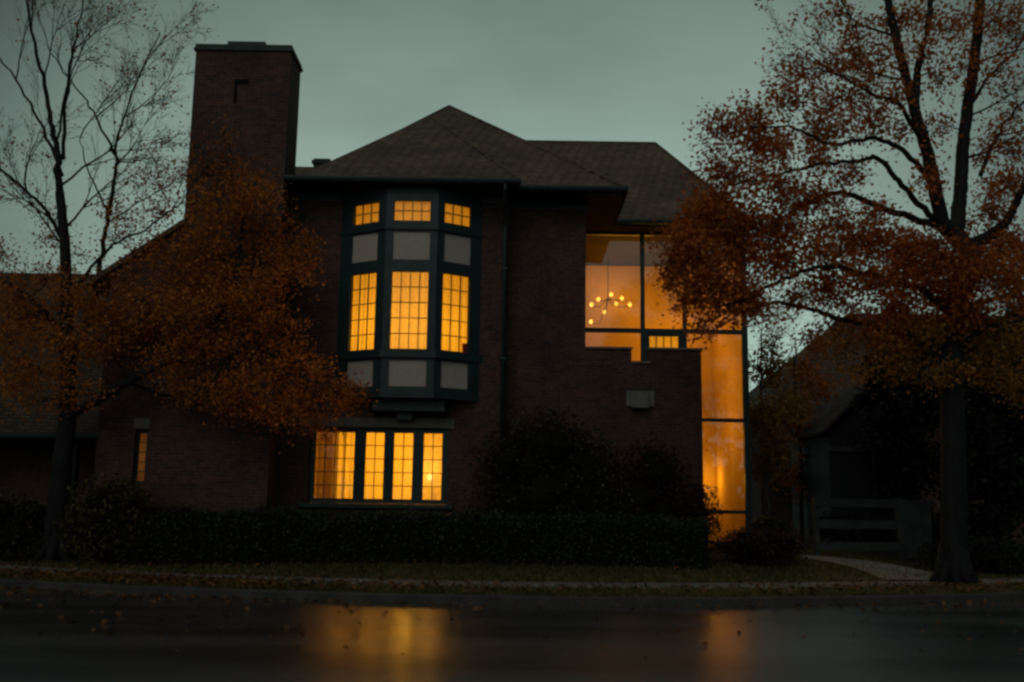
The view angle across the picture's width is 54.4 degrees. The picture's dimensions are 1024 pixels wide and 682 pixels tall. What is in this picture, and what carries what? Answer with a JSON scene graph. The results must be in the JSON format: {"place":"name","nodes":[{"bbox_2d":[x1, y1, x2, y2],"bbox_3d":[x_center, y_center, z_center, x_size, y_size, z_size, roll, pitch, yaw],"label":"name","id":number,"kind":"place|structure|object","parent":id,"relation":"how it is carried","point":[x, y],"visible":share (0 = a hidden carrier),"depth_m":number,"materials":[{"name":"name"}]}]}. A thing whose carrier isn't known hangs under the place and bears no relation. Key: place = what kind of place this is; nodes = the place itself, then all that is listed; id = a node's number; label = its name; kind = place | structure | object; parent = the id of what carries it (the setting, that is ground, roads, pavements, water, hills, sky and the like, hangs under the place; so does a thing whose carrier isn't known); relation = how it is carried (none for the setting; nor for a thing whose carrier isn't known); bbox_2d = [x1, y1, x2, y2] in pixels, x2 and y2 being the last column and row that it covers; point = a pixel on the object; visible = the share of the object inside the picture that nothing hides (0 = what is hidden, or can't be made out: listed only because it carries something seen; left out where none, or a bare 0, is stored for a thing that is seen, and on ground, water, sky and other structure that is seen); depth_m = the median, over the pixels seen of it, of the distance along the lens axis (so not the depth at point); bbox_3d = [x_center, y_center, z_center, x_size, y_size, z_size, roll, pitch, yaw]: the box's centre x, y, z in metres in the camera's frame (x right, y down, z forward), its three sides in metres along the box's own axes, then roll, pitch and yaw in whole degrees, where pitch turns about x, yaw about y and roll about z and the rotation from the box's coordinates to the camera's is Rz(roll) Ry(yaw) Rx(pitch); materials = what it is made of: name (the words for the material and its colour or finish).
{"place":"outdoors","nodes":[
{"label":"outdoors","id":0,"kind":"place"},
{"bbox_2d":[0,588,1023,681],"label":"road","id":1,"kind":"structure","parent":0,"point":[468,644],"depth_m":12.20,"materials":[{"name":"grey asphalt"}]},
{"bbox_2d":[0,579,1023,606],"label":"kerb","id":2,"kind":"structure","parent":1,"relation":"on","point":[602,601],"depth_m":16.18,"materials":[{"name":"concrete"}]},
{"bbox_2d":[0,565,1023,588],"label":"pavement","id":3,"kind":"structure","parent":0,"point":[609,584],"depth_m":18.45,"materials":[{"name":"concrete"}]},
{"bbox_2d":[642,0,1023,584],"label":"maple tree","id":4,"kind":"object","parent":3,"relation":"on","point":[970,270],"visible":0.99,"depth_m":20.09,"materials":[{"name":"orange plant"}]},
{"bbox_2d":[0,571,1023,596],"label":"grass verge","id":5,"kind":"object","parent":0,"point":[525,589],"depth_m":16.81,"materials":[{"name":"plant"}]},
{"bbox_2d":[0,0,1023,391],"label":"sky","id":6,"kind":"structure","parent":0,"point":[561,70],"materials":[{"name":"grey"}]},
{"bbox_2d":[0,539,1023,596],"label":"lawn","id":7,"kind":"structure","parent":0,"point":[836,553],"depth_m":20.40,"materials":[{"name":"green plant"}]},
{"bbox_2d":[0,488,68,561],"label":"shrub","id":8,"kind":"object","parent":7,"relation":"on","point":[19,530],"visible":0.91,"depth_m":21.64,"materials":[{"name":"green plant"}]},
{"bbox_2d":[53,472,159,564],"bbox_3d":[-8.442,3.767,20.992,2.068,1.984,1.833,8,-12,-35],"label":"shrub","id":9,"kind":"object","parent":7,"relation":"on","point":[97,537],"visible":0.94,"depth_m":20.63,"materials":[{"name":"green plant"}]},
{"bbox_2d":[158,500,198,517],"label":"shrub","id":10,"kind":"object","parent":7,"relation":"on","point":[166,508],"visible":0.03,"depth_m":21.72,"materials":[{"name":"green plant"}]},
{"bbox_2d":[0,0,378,562],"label":"maple tree","id":11,"kind":"object","parent":7,"relation":"on","point":[71,347],"visible":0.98,"depth_m":22.07,"materials":[{"name":"orange plant"}]},
{"bbox_2d":[0,41,754,554],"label":"brick house","id":12,"kind":"structure","parent":7,"relation":"on","point":[506,257],"depth_m":23.99,"materials":[{"name":"brick"}]},
{"bbox_2d":[134,430,147,482],"bbox_3d":[-8.411,2.631,22.733,0.297,1.239,0.215,1,-9,0],"label":"casement window","id":13,"kind":"structure","parent":12,"relation":"in","point":[142,437],"depth_m":22.74,"materials":[{"name":"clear glass"}]},
{"bbox_2d":[308,427,360,502],"bbox_3d":[-4.181,2.946,23.647,1.177,1.778,0.261,1,-9,0],"label":"casement window","id":14,"kind":"structure","parent":12,"relation":"in","point":[334,477],"depth_m":23.65,"materials":[{"name":"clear glass"}]},
{"bbox_2d":[359,428,389,503],"bbox_3d":[-3.250,2.957,23.629,0.682,1.778,0.224,1,-9,0],"label":"casement window","id":15,"kind":"structure","parent":12,"relation":"in","point":[375,442],"depth_m":23.63,"materials":[{"name":"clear glass"}]},
{"bbox_2d":[388,428,418,503],"bbox_3d":[-2.563,2.967,23.628,0.688,1.778,0.223,1,-9,0],"label":"casement window","id":16,"kind":"structure","parent":12,"relation":"in","point":[404,442],"depth_m":23.63,"materials":[{"name":"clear glass"}]},
{"bbox_2d":[333,187,483,419],"bbox_3d":[-2.479,-0.896,23.750,3.585,5.530,0.816,1,-9,0],"label":"bay window","id":17,"kind":"structure","parent":12,"relation":"in","point":[410,279],"depth_m":23.68,"materials":[{"name":"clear glass"}]},
{"bbox_2d":[417,428,447,504],"bbox_3d":[-1.869,2.977,23.625,0.695,1.778,0.217,1,-9,0],"label":"casement window","id":18,"kind":"structure","parent":12,"relation":"in","point":[433,443],"depth_m":23.63,"materials":[{"name":"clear glass"}]},
{"bbox_2d":[462,343,466,352],"bbox_3d":[-1.136,0.176,23.776,0.123,0.232,0.067,7,-11,-32],"label":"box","id":19,"kind":"object","parent":12,"relation":"on","point":[464,347],"visible":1,"depth_m":23.75,"materials":[{"name":"brown"}]},
{"bbox_2d":[589,292,631,323],"bbox_3d":[3.016,-1.548,30.673,1.288,2.098,0.641,1,-9,0],"label":"chandelier","id":20,"kind":"object","parent":12,"relation":"hanging from","point":[607,299],"visible":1,"depth_m":30.59,"materials":[{"name":"black metal"}]},
{"bbox_2d":[114,500,713,569],"bbox_3d":[-2.028,4.154,21.165,12.593,1.434,1.501,1,-9,0],"label":"hedge","id":21,"kind":"object","parent":7,"relation":"on","point":[294,536],"visible":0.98,"depth_m":20.76,"materials":[{"name":"green plant"}]},
{"bbox_2d":[0,548,1023,658],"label":"fallen leaves","id":22,"kind":"object","parent":7,"relation":"on","point":[94,572],"visible":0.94,"depth_m":17.25,"materials":[{"name":"orange plant"}]},
{"bbox_2d":[463,401,636,529],"bbox_3d":[0.834,3.091,22.715,4.060,3.400,1.360,1,-9,0],"label":"shrub","id":23,"kind":"object","parent":7,"relation":"on","point":[524,457],"visible":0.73,"depth_m":22.43,"materials":[{"name":"green plant"}]},
{"bbox_2d":[544,446,633,524],"bbox_3d":[1.744,3.574,22.506,2.200,2.444,1.064,1,-9,0],"label":"shrub","id":24,"kind":"object","parent":7,"relation":"on","point":[603,497],"visible":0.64,"depth_m":22.27,"materials":[{"name":"green plant"}]},
{"bbox_2d":[595,431,701,524],"bbox_3d":[2.752,3.442,22.796,3.216,2.822,1.106,1,-9,0],"label":"shrub","id":25,"kind":"object","parent":7,"relation":"on","point":[654,471],"visible":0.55,"depth_m":22.59,"materials":[{"name":"green plant"}]},
{"bbox_2d":[673,480,723,547],"bbox_3d":[4.211,4.010,22.619,1.209,1.746,0.992,1,-9,0],"label":"shrub","id":26,"kind":"object","parent":7,"relation":"on","point":[692,512],"visible":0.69,"depth_m":22.54,"materials":[{"name":"green plant"}]},
{"bbox_2d":[708,524,818,565],"bbox_3d":[5.297,4.447,21.555,2.494,0.947,1.495,1,-9,0],"label":"shrub","id":27,"kind":"object","parent":7,"relation":"on","point":[751,545],"visible":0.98,"depth_m":21.24,"materials":[{"name":"green plant"}]},
{"bbox_2d":[693,282,834,518],"bbox_3d":[7.545,1.968,30.030,4.162,8.281,5.598,1,-9,0],"label":"young tree","id":28,"kind":"object","parent":7,"relation":"on","point":[765,420],"visible":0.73,"depth_m":29.79,"materials":[{"name":"brown plant"}]},
{"bbox_2d":[742,512,798,535],"bbox_3d":[6.216,4.627,24.067,1.347,0.987,1.132,1,-9,0],"label":"shrub","id":29,"kind":"object","parent":7,"relation":"on","point":[769,523],"visible":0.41,"depth_m":24.02,"materials":[{"name":"green plant"}]},
{"bbox_2d":[749,309,845,541],"bbox_3d":[9.139,2.130,31.619,4.517,8.535,3.358,-5,-11,31],"label":"young tree","id":30,"kind":"object","parent":7,"relation":"on","point":[822,384],"visible":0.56,"depth_m":31.43,"materials":[{"name":"orange plant"}]},
{"bbox_2d":[760,370,839,514],"bbox_3d":[10.229,3.704,33.326,3.764,6.024,3.270,1,-9,0],"label":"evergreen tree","id":31,"kind":"object","parent":7,"relation":"on","point":[782,487],"visible":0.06,"depth_m":33.57,"materials":[{"name":"green plant"}]},
{"bbox_2d":[785,383,924,541],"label":"garden shed","id":32,"kind":"structure","parent":7,"relation":"on","point":[833,469],"depth_m":29.00,"materials":[{"name":"grey wood"}]},
{"bbox_2d":[849,453,883,541],"bbox_3d":[10.206,4.527,28.622,0.886,2.606,0.074,1,-9,0],"label":"door","id":33,"kind":"structure","parent":32,"relation":"in","point":[860,488],"depth_m":28.71,"materials":[{"name":"black metal"}]},
{"bbox_2d":[812,497,932,562],"bbox_3d":[8.418,4.416,23.241,2.727,1.497,0.162,1,-9,1],"label":"fence","id":34,"kind":"object","parent":7,"relation":"on","point":[911,524],"visible":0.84,"depth_m":23.20,"materials":[{"name":"grey wood"}]},
{"bbox_2d":[749,314,1023,539],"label":"neighbour house","id":35,"kind":"structure","parent":7,"relation":"on","point":[759,505],"depth_m":38.12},
{"bbox_2d":[842,321,966,518],"bbox_3d":[10.958,2.534,27.301,3.670,6.389,3.112,1,-9,0],"label":"evergreen tree","id":36,"kind":"object","parent":7,"relation":"on","point":[891,417],"visible":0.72,"depth_m":26.95,"materials":[{"name":"green plant"}]},
{"bbox_2d":[793,554,932,578],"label":"path","id":37,"kind":"structure","parent":0,"point":[886,566],"depth_m":21.89,"materials":[{"name":"concrete"}]}
]}

